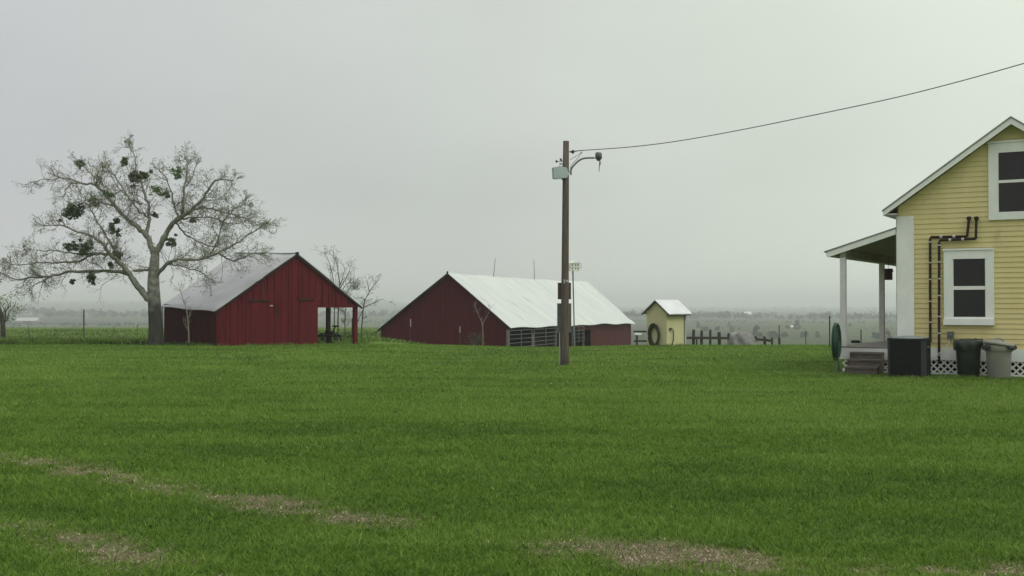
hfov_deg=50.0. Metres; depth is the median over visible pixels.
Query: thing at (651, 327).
garden hose
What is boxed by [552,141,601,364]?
utility pole
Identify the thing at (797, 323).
cedar tree
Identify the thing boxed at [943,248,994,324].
window
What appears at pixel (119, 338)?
tall field grass
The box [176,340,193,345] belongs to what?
shrub
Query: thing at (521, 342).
gate
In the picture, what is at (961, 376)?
uncut grass
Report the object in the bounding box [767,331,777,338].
bush
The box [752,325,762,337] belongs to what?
cedar tree
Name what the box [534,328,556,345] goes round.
gate
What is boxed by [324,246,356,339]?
bare tree
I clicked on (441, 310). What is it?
barn
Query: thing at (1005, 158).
window
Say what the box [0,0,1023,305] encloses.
sky
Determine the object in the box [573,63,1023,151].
power cable
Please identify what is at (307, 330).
door
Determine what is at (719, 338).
rail fence
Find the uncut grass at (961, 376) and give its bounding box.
[148,341,1023,379]
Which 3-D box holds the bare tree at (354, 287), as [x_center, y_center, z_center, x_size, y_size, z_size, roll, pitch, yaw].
[-9.389,1.104,63.041,1.946,4.000,1.837,0,-1,16]
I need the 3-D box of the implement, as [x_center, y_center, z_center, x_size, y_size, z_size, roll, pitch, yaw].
[-9.371,2.146,56.510,1.653,1.541,0.732,-1,-1,41]
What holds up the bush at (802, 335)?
on the ground at (748, 326)
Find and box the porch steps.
[844,351,883,374]
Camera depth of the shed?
50.44 m
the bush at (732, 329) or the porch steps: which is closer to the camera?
the porch steps
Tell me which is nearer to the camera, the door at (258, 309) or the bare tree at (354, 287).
the door at (258, 309)
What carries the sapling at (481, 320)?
on the ground at (748, 326)
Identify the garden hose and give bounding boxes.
[648,323,659,345]
[831,323,841,373]
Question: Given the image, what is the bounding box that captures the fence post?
[829,316,829,346]
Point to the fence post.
(829, 331)
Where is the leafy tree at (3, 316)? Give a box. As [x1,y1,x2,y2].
[0,291,25,337]
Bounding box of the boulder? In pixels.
[727,332,756,344]
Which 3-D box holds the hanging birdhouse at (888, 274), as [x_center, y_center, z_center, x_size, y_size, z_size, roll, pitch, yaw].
[11.318,-0.602,33.013,0.260,0.720,0.200,-1,-1,31]
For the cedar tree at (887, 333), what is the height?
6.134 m
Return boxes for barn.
[161,252,362,345]
[374,264,634,346]
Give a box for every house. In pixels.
[15,318,39,322]
[824,116,1023,376]
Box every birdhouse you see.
[569,261,580,345]
[885,256,892,279]
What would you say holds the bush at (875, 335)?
on the ground at (748, 326)
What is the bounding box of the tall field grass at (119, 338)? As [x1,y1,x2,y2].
[0,328,431,344]
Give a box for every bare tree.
[0,133,285,344]
[316,246,338,338]
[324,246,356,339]
[335,272,368,339]
[350,274,392,341]
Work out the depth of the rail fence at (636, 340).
65.93 m
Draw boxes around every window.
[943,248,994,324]
[987,139,1023,219]
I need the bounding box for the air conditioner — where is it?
[887,336,930,376]
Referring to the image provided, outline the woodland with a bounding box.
[1,300,895,328]
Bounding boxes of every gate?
[509,329,531,346]
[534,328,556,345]
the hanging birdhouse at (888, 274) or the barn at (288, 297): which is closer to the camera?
the hanging birdhouse at (888, 274)
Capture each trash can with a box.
[953,338,982,376]
[981,337,1016,378]
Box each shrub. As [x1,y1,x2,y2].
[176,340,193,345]
[332,329,361,341]
[465,328,485,345]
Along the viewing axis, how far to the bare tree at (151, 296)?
51.33 m
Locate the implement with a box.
[318,325,341,343]
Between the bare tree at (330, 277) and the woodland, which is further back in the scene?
the woodland
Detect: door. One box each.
[250,301,267,344]
[299,300,315,344]
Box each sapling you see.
[174,284,191,346]
[474,302,490,344]
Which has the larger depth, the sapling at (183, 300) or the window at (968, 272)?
the sapling at (183, 300)
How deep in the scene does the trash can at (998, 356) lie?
25.90 m
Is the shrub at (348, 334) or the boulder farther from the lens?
the shrub at (348, 334)
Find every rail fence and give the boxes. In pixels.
[634,331,646,344]
[686,330,780,344]
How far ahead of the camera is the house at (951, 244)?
27.26 m
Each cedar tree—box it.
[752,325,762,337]
[793,320,800,328]
[885,330,891,338]
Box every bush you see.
[728,326,735,332]
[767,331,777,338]
[780,332,788,336]
[800,331,808,337]
[870,332,878,338]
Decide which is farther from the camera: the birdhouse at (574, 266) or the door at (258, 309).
the birdhouse at (574, 266)
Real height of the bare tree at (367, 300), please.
3.841 m
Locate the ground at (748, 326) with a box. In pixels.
[0,300,1023,575]
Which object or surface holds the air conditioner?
on the ground at (748, 326)
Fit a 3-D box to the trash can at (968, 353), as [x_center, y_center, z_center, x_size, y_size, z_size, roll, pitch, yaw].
[11.108,1.686,26.729,0.688,0.931,0.700,0,-1,21]
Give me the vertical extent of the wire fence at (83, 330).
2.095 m
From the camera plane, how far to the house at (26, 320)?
1024.94 m
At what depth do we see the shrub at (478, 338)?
78.88 m
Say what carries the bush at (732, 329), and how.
on the ground at (748, 326)
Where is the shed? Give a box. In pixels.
[641,300,691,345]
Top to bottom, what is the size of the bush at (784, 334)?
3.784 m
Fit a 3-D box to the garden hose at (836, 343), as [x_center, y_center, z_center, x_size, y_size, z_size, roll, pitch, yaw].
[8.382,1.570,28.216,0.171,1.363,0.710,-1,-1,31]
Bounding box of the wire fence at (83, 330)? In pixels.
[0,309,163,338]
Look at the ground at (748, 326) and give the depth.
14.02 m
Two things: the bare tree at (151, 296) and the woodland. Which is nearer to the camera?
the bare tree at (151, 296)
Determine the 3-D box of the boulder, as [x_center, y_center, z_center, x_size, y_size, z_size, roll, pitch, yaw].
[11.445,2.537,54.484,1.490,0.756,1.207,0,-1,0]
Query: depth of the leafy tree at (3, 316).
61.92 m

